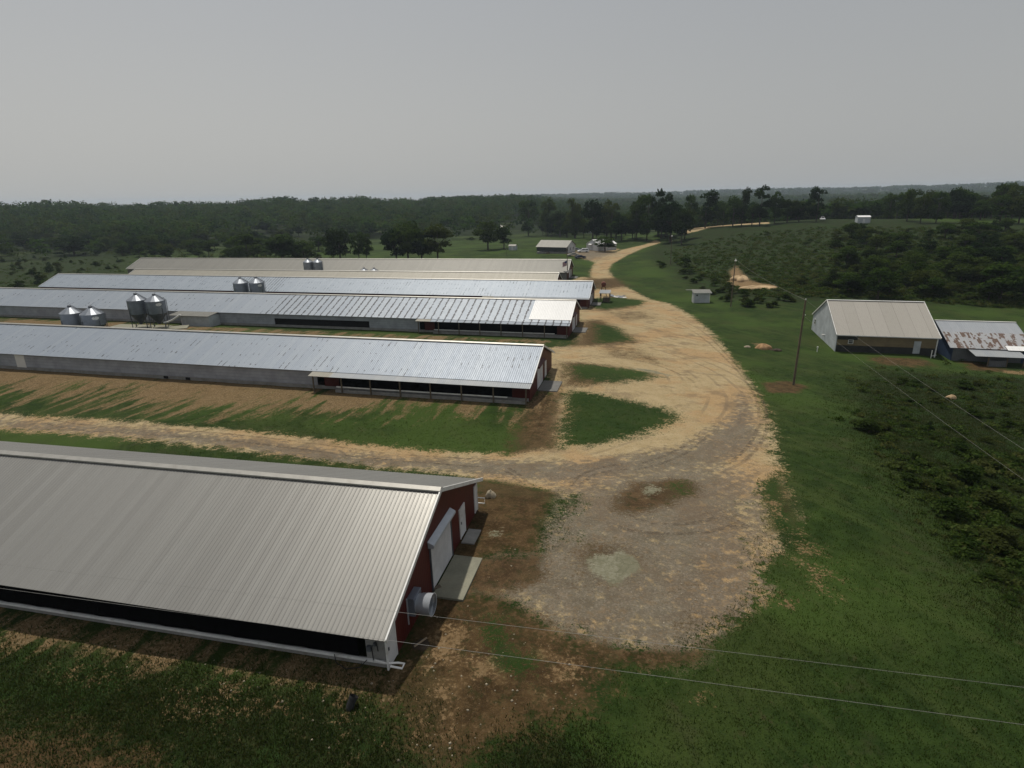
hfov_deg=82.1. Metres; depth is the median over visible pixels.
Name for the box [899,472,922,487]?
shrub
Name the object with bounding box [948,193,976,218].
broadleaf tree
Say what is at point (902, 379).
shrub
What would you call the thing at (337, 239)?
broadleaf tree
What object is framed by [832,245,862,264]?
broadleaf tree
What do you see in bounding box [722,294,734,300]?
shrub
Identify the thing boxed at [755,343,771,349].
dirt pile
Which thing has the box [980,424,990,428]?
shrub
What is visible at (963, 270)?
broadleaf tree
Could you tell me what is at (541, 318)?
poultry house
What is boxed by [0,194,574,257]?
ridge wood
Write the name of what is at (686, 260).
shrub
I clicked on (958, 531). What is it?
brush
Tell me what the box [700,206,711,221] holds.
broadleaf tree
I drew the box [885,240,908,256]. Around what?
broadleaf tree
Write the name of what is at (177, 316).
auger pipe
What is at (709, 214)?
pine tree
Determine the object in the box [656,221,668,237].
broadleaf tree
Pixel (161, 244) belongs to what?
broadleaf tree
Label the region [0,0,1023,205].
sky
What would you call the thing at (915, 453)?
shrub
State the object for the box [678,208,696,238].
broadleaf tree
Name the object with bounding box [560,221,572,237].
broadleaf tree
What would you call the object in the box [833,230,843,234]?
shrub
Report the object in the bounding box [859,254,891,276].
broadleaf tree
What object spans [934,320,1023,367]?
old barn
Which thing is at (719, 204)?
broadleaf tree
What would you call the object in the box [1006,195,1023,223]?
broadleaf tree
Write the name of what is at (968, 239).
broadleaf tree
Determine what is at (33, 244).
broadleaf tree
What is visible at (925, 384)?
overhead wire
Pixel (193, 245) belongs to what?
broadleaf tree
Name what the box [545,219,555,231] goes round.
broadleaf tree
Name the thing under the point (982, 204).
broadleaf tree
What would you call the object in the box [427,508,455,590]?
roller door
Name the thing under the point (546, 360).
door
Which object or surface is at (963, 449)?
shrub
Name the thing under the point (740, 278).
clay bank
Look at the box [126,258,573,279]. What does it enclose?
poultry house
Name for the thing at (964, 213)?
broadleaf tree
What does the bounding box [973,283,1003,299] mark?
broadleaf tree
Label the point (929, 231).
shrub
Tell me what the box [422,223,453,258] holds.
broadleaf tree
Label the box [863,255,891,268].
broadleaf tree
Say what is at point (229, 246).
shrub
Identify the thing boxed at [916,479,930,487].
shrub
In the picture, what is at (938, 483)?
shrub
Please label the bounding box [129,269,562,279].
poultry house
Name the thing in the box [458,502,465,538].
door
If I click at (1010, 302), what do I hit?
hill brush
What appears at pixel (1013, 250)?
broadleaf tree
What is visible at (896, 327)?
machine shed
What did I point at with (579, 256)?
parked car
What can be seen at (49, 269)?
cedar tree
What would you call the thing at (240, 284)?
feed bin
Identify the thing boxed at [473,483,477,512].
door
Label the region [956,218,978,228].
broadleaf tree
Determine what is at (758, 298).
shrub
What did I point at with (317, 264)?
feed bin
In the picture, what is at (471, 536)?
concrete apron
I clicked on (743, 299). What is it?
shrub
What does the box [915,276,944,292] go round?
broadleaf tree
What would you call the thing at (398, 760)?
loose stones
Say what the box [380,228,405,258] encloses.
broadleaf tree
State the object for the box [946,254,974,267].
broadleaf tree
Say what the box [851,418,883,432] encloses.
shrub
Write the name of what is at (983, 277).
broadleaf tree
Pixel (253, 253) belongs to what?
broadleaf tree
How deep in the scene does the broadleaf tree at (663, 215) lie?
288.39 m
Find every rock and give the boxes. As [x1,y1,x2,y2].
[485,489,495,498]
[946,394,956,399]
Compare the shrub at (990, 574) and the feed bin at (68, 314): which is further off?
the feed bin at (68, 314)
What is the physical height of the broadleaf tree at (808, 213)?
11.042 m
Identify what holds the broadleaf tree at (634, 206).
on the ground at (510, 516)
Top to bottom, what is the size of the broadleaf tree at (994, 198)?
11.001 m
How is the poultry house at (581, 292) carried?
on the ground at (510, 516)
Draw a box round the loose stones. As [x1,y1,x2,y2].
[8,486,772,761]
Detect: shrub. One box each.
[7,280,29,287]
[24,269,35,276]
[52,262,60,267]
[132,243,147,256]
[220,248,239,257]
[223,243,231,248]
[230,245,247,256]
[680,256,690,266]
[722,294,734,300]
[725,282,732,286]
[725,287,736,292]
[738,289,749,295]
[738,297,748,301]
[743,299,754,306]
[752,295,763,302]
[765,302,773,306]
[779,293,790,299]
[793,277,808,283]
[827,240,844,246]
[832,235,841,239]
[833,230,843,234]
[844,259,858,266]
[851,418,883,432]
[872,421,887,428]
[897,376,908,383]
[899,421,912,428]
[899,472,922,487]
[900,397,915,401]
[905,378,923,386]
[911,451,921,457]
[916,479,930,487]
[919,289,939,296]
[925,229,935,233]
[927,395,944,402]
[928,436,941,439]
[930,496,969,516]
[931,479,952,491]
[948,536,981,557]
[949,442,978,455]
[950,462,990,485]
[953,438,967,443]
[956,380,976,388]
[967,409,984,416]
[970,489,1011,507]
[971,380,980,385]
[977,436,995,441]
[977,525,1023,545]
[978,533,1011,552]
[979,568,1004,580]
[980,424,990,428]
[980,503,993,512]
[988,568,1010,586]
[990,461,1004,471]
[990,542,1022,557]
[996,401,1007,405]
[997,502,1011,509]
[1000,418,1012,425]
[1000,594,1019,605]
[1001,411,1009,416]
[1005,513,1023,524]
[1008,456,1020,464]
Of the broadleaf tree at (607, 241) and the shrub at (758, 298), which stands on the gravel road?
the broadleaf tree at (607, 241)
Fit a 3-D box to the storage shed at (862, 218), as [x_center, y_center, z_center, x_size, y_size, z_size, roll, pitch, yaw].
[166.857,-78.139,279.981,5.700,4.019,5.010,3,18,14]
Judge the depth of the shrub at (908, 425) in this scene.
59.43 m
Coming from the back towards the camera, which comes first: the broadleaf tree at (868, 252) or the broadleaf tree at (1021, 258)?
the broadleaf tree at (868, 252)
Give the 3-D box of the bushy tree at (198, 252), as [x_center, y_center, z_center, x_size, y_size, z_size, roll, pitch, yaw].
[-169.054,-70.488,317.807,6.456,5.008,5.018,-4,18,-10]
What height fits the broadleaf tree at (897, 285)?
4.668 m
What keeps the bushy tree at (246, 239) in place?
on the ground at (510, 516)
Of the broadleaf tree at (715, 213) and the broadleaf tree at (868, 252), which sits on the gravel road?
the broadleaf tree at (715, 213)
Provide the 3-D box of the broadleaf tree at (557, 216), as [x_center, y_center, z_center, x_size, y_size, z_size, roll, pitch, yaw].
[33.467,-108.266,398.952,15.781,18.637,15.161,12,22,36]
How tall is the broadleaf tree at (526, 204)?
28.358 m
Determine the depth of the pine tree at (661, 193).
307.87 m
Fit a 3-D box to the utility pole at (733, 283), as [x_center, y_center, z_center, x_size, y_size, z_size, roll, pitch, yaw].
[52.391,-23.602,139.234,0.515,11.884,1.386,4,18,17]
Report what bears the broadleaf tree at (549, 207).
on the ground at (510, 516)
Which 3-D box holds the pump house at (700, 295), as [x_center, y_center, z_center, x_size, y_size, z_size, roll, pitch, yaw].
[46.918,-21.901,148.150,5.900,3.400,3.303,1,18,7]
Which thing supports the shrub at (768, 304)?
on the ground at (510, 516)
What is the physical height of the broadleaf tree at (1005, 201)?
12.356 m
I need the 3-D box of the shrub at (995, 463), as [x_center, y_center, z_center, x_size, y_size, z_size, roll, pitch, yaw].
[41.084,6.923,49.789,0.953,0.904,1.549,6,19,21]
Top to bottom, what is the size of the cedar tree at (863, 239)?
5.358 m
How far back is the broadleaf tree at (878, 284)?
141.29 m
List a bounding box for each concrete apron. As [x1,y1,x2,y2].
[434,555,481,601]
[461,529,480,544]
[538,380,561,391]
[573,327,587,332]
[591,302,601,305]
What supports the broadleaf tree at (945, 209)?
on the ground at (510, 516)
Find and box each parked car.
[574,255,585,258]
[577,248,588,252]
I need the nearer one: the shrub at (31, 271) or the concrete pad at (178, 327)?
the concrete pad at (178, 327)
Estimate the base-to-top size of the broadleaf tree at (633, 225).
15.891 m
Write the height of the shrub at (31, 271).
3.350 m
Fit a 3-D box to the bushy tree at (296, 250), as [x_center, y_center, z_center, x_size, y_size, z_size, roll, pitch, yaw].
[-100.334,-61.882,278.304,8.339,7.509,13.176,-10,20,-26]
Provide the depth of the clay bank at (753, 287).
160.34 m
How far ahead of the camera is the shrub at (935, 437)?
55.63 m
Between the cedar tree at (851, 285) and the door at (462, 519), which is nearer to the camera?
the door at (462, 519)
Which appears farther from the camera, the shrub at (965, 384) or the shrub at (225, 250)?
the shrub at (225, 250)
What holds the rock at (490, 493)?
on the ground at (510, 516)
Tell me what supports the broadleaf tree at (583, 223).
on the ground at (510, 516)
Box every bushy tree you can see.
[80,249,89,254]
[92,248,101,255]
[192,249,204,257]
[196,240,214,254]
[222,232,265,257]
[258,234,298,257]
[289,241,318,257]
[292,249,309,257]
[321,242,336,256]
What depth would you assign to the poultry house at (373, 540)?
30.53 m
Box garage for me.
[586,239,616,250]
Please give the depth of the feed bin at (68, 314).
101.64 m
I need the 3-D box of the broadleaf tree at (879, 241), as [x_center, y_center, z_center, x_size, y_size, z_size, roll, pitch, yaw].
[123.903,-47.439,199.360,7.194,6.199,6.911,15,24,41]
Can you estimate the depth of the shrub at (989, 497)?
43.01 m
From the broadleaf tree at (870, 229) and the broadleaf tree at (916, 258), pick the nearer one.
the broadleaf tree at (916, 258)
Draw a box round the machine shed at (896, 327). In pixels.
[811,299,941,357]
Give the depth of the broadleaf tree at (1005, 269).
134.82 m
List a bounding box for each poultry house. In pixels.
[0,287,581,338]
[0,322,554,404]
[0,441,484,670]
[38,273,595,308]
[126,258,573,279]
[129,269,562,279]
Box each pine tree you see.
[591,218,603,235]
[651,188,673,238]
[693,189,719,227]
[733,187,752,225]
[752,184,779,225]
[803,186,830,221]
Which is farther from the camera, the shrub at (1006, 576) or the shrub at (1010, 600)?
the shrub at (1006, 576)
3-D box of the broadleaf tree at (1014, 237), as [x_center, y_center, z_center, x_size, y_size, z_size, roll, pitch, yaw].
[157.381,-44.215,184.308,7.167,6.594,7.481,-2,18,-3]
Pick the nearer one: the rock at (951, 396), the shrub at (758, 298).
the rock at (951, 396)
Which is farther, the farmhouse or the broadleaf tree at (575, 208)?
the broadleaf tree at (575, 208)
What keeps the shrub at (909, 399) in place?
on the ground at (510, 516)
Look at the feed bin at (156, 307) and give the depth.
114.99 m
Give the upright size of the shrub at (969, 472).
1.768 m
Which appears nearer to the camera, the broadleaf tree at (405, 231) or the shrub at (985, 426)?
the shrub at (985, 426)
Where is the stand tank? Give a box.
[601,281,606,295]
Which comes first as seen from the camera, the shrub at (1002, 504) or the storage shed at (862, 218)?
the shrub at (1002, 504)
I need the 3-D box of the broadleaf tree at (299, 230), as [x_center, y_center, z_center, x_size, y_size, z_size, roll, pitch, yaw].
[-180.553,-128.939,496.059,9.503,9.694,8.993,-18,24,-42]
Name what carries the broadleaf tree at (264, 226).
on the ground at (510, 516)
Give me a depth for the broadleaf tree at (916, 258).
163.63 m
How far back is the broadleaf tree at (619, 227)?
320.29 m
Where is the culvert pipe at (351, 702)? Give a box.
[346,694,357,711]
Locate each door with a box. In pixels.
[14,355,26,367]
[384,623,397,670]
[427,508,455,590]
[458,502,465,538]
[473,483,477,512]
[537,357,545,388]
[545,360,546,375]
[572,312,576,330]
[912,341,920,353]
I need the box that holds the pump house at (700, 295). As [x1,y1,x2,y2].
[691,289,711,302]
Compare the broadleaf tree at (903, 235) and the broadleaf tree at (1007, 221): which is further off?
the broadleaf tree at (1007, 221)
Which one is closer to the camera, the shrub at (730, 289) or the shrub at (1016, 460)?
the shrub at (1016, 460)
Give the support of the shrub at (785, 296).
on the ground at (510, 516)
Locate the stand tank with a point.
(603, 283)
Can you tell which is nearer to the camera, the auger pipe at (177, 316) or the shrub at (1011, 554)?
the shrub at (1011, 554)
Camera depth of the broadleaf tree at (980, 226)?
201.80 m
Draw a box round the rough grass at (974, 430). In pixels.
[0,366,1023,767]
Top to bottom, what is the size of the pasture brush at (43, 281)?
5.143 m
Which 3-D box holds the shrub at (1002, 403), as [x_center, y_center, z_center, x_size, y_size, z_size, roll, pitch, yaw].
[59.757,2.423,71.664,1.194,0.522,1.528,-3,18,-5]
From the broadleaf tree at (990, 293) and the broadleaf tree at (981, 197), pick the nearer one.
the broadleaf tree at (990, 293)
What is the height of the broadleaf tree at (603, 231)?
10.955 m
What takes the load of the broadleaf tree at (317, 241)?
on the ground at (510, 516)
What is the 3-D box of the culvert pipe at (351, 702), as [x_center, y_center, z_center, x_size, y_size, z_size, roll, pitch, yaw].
[-6.709,13.380,24.571,0.380,0.847,0.655,13,23,38]
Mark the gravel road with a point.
(710, 446)
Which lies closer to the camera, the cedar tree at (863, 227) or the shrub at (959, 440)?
the shrub at (959, 440)
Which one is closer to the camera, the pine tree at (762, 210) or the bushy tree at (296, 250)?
the bushy tree at (296, 250)
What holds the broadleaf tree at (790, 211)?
on the ground at (510, 516)
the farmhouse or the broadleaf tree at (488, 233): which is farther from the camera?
the broadleaf tree at (488, 233)
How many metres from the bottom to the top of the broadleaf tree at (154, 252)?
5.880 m
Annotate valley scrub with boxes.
[10,235,334,257]
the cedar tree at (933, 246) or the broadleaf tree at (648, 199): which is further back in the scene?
the broadleaf tree at (648, 199)
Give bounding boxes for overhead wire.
[1,588,1023,724]
[4,564,1017,686]
[818,309,1022,448]
[818,327,1020,477]
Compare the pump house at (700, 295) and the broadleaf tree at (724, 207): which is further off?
the broadleaf tree at (724, 207)
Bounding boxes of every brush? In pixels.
[0,256,131,286]
[664,226,1023,308]
[827,355,1023,601]
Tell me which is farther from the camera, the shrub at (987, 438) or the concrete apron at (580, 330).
the concrete apron at (580, 330)
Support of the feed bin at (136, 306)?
on the concrete pad at (142, 326)
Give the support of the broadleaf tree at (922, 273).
on the ground at (510, 516)
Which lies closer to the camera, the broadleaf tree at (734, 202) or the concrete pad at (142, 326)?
the concrete pad at (142, 326)
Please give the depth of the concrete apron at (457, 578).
32.55 m
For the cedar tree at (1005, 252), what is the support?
on the ground at (510, 516)
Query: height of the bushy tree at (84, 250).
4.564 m
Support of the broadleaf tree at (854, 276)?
on the ground at (510, 516)
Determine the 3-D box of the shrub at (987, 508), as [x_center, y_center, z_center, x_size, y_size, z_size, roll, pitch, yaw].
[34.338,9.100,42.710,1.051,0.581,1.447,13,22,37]
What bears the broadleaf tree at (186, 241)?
on the ground at (510, 516)
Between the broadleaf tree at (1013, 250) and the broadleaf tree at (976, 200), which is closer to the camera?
the broadleaf tree at (1013, 250)
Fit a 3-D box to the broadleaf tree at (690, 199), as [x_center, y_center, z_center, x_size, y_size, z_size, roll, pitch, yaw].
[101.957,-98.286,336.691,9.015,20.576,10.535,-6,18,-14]
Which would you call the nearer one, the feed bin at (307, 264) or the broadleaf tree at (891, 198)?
the feed bin at (307, 264)
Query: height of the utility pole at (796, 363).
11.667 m
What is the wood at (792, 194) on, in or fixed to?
on the ground at (510, 516)
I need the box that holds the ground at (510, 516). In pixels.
[0,186,1023,767]
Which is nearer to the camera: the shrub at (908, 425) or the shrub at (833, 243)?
the shrub at (908, 425)
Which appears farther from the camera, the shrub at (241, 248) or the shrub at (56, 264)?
the shrub at (241, 248)
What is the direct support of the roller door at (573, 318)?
in the poultry house at (541, 318)
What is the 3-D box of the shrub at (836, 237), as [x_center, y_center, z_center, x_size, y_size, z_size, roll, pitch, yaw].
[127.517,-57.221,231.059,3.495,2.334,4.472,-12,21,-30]
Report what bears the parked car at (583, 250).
on the gravel road
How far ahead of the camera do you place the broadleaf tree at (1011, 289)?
135.50 m
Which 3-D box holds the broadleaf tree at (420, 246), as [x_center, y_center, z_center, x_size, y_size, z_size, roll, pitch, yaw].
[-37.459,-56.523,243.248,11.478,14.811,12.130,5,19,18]
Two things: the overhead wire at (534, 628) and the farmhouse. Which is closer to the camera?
the overhead wire at (534, 628)
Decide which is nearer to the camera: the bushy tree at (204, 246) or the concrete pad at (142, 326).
the concrete pad at (142, 326)
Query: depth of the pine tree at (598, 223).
345.02 m
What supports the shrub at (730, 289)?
on the ground at (510, 516)
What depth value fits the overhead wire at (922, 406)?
47.85 m
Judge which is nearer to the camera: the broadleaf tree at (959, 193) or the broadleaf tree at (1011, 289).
the broadleaf tree at (1011, 289)
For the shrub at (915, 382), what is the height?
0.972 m
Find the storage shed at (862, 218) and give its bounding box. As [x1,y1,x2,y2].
[855,215,870,222]
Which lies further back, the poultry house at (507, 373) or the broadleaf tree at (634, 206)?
the broadleaf tree at (634, 206)
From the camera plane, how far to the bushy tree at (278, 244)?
262.28 m
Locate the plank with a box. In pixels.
[414,637,426,646]
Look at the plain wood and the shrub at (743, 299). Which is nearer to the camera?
the shrub at (743, 299)
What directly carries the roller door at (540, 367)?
in the poultry house at (507, 373)
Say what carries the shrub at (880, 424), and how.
on the ground at (510, 516)
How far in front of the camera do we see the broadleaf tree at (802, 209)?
298.89 m
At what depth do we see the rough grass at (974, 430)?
25.35 m
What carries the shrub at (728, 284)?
on the ground at (510, 516)
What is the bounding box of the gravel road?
[0,222,785,654]
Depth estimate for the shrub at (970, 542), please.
36.20 m
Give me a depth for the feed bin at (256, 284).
142.44 m
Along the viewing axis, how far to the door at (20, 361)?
84.50 m
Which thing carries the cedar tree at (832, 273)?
on the ground at (510, 516)
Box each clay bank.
[730,275,748,281]
[739,285,775,289]
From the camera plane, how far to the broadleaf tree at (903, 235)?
201.97 m
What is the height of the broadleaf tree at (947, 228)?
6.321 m
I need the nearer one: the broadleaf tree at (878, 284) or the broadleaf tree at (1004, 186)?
the broadleaf tree at (878, 284)
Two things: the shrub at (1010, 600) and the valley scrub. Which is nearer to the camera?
the shrub at (1010, 600)
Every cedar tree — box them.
[34,272,43,280]
[44,266,54,271]
[817,268,842,286]
[837,277,867,291]
[851,222,867,238]
[857,231,872,243]
[859,266,876,280]
[914,234,938,249]
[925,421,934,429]
[990,216,1004,229]
[990,246,1017,264]
[996,250,1014,263]
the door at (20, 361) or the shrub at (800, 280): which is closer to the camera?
the door at (20, 361)
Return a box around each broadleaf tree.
[9,235,30,247]
[27,238,42,250]
[50,236,88,254]
[147,247,158,255]
[156,242,176,255]
[156,247,174,257]
[179,239,198,253]
[185,242,200,253]
[210,239,219,248]
[241,244,262,257]
[258,221,271,232]
[292,226,303,235]
[308,235,322,249]
[321,227,354,257]
[349,232,366,255]
[358,233,373,257]
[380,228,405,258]
[388,221,423,258]
[408,229,435,258]
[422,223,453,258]
[472,220,498,249]
[494,225,511,248]
[517,200,539,235]
[538,197,556,235]
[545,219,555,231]
[549,210,567,236]
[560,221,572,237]
[563,197,584,237]
[568,212,580,237]
[579,219,588,237]
[581,199,607,238]
[593,236,616,251]
[598,221,608,236]
[601,198,619,236]
[606,221,622,238]
[610,215,630,240]
[626,194,646,239]
[627,211,643,239]
[637,193,657,240]
[654,200,682,242]
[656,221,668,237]
[670,208,693,244]
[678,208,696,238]
[684,193,699,224]
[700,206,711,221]
[711,200,723,225]
[714,201,728,225]
[718,204,728,223]
[724,195,743,226]
[744,204,759,225]
[769,191,785,222]
[778,199,801,222]
[792,200,807,221]
[805,203,821,219]
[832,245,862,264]
[832,271,864,291]
[843,222,861,237]
[855,227,878,238]
[859,248,886,267]
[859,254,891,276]
[862,266,900,298]
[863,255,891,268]
[866,235,890,249]
[881,191,898,218]
[881,279,904,292]
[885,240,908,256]
[889,192,904,218]
[892,231,914,242]
[892,232,913,243]
[895,188,924,220]
[898,252,928,266]
[908,269,942,288]
[911,193,936,222]
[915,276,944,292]
[921,189,938,209]
[921,198,938,218]
[926,190,952,222]
[934,222,956,236]
[936,245,960,258]
[938,253,973,272]
[940,192,950,217]
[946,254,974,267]
[948,188,966,218]
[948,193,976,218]
[948,263,978,281]
[949,188,980,217]
[954,233,976,244]
[955,186,973,217]
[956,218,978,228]
[963,221,1001,241]
[968,193,989,217]
[969,199,994,219]
[972,266,993,281]
[973,197,998,217]
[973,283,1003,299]
[977,262,1023,298]
[984,195,1002,218]
[985,275,1018,293]
[988,194,1019,220]
[990,245,1018,264]
[991,182,1014,215]
[998,217,1016,229]
[998,232,1023,247]
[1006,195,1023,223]
[1007,182,1023,217]
[1015,253,1023,262]
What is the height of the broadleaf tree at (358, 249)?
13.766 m
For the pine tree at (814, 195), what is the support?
on the ground at (510, 516)
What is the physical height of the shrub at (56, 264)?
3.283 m
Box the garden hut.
[508,244,517,249]
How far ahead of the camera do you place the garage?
275.08 m
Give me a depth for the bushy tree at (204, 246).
323.14 m
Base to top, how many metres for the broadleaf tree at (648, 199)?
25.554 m
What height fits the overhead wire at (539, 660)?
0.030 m
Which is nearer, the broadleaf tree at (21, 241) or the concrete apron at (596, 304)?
the concrete apron at (596, 304)
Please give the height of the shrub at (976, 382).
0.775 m
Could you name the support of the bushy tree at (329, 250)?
on the ground at (510, 516)
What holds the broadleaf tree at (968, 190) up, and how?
on the ground at (510, 516)
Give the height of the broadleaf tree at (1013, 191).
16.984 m
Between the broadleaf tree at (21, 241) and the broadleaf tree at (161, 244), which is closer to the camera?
the broadleaf tree at (161, 244)
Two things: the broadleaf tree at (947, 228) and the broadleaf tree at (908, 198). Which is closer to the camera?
the broadleaf tree at (947, 228)
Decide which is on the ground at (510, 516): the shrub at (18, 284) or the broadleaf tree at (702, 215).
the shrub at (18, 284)
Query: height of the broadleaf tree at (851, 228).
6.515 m
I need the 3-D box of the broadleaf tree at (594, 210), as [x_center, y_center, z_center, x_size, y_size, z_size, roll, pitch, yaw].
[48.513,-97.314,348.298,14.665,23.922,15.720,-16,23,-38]
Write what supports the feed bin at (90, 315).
on the ground at (510, 516)
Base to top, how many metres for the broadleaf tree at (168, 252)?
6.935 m
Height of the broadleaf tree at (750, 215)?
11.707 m
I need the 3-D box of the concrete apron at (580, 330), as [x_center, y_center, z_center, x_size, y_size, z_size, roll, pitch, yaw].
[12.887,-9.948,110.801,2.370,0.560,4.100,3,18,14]
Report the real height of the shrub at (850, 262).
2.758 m
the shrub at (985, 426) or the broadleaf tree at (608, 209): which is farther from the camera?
the broadleaf tree at (608, 209)
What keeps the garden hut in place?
on the ground at (510, 516)
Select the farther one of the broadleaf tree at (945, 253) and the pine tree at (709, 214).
the pine tree at (709, 214)
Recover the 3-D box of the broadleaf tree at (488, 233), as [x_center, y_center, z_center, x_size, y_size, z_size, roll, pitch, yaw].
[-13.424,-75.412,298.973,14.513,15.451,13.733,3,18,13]
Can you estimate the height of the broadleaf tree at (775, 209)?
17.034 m
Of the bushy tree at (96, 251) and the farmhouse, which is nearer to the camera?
the farmhouse
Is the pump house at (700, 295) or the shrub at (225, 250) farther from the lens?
the shrub at (225, 250)
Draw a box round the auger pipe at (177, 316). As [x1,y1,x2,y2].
[163,314,180,322]
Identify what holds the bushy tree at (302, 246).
on the ground at (510, 516)
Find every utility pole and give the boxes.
[730,259,736,306]
[792,299,806,384]
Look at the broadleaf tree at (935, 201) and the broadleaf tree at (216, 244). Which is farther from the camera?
the broadleaf tree at (216, 244)
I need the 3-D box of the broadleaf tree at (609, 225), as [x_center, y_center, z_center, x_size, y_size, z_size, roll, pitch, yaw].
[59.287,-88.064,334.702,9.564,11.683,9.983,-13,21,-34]
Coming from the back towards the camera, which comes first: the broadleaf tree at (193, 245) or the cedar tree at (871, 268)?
the broadleaf tree at (193, 245)
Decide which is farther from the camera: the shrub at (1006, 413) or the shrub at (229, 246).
the shrub at (229, 246)
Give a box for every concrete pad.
[111,324,172,328]
[163,325,189,328]
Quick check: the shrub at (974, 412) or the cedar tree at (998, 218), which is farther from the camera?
the cedar tree at (998, 218)
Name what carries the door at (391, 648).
in the poultry house at (373, 540)
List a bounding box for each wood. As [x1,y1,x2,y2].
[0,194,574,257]
[419,180,1023,205]
[545,191,1023,235]
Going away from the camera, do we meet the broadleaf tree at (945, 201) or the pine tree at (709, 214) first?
the broadleaf tree at (945, 201)
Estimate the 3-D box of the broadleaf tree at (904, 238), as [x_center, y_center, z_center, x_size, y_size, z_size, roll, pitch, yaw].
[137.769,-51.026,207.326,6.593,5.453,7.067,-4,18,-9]
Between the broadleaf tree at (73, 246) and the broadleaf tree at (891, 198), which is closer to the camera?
the broadleaf tree at (891, 198)
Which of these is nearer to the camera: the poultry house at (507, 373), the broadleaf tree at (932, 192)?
the poultry house at (507, 373)
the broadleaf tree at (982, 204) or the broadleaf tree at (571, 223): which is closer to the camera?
the broadleaf tree at (982, 204)
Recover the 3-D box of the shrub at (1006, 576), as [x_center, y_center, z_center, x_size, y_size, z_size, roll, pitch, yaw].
[28.130,11.123,33.846,1.103,0.547,1.519,5,19,18]
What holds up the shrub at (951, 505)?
on the ground at (510, 516)
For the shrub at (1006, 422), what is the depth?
63.62 m
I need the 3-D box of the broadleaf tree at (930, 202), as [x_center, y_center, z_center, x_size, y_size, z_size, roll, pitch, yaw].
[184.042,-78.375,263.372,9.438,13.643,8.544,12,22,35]
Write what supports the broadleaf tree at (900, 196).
on the ground at (510, 516)
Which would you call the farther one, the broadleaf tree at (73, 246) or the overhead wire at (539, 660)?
the broadleaf tree at (73, 246)
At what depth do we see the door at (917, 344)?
96.41 m
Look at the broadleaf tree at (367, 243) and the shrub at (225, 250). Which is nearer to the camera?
the broadleaf tree at (367, 243)
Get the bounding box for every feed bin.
[59,304,82,325]
[79,304,107,326]
[126,292,151,327]
[144,293,169,328]
[233,277,249,292]
[249,277,265,292]
[303,258,313,269]
[313,258,323,269]
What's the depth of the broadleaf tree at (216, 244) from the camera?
379.49 m
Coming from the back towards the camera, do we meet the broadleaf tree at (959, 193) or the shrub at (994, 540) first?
the broadleaf tree at (959, 193)
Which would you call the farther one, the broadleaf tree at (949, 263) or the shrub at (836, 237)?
the shrub at (836, 237)
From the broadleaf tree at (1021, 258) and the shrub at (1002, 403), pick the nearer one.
the shrub at (1002, 403)
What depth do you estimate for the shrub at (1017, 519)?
41.31 m
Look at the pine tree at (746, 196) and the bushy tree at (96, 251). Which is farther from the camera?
the bushy tree at (96, 251)
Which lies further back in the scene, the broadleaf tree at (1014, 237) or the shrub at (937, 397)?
the broadleaf tree at (1014, 237)
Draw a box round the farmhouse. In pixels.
[536,240,575,253]
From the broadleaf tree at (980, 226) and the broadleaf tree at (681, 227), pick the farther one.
the broadleaf tree at (681, 227)
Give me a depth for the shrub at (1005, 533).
37.74 m
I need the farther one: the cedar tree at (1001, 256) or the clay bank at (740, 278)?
the clay bank at (740, 278)
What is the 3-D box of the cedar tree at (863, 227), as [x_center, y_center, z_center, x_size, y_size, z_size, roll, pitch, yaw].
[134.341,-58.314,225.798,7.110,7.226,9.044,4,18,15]
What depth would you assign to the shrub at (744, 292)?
153.07 m
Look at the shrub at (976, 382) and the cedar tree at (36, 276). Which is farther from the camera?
the cedar tree at (36, 276)
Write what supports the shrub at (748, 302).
on the ground at (510, 516)

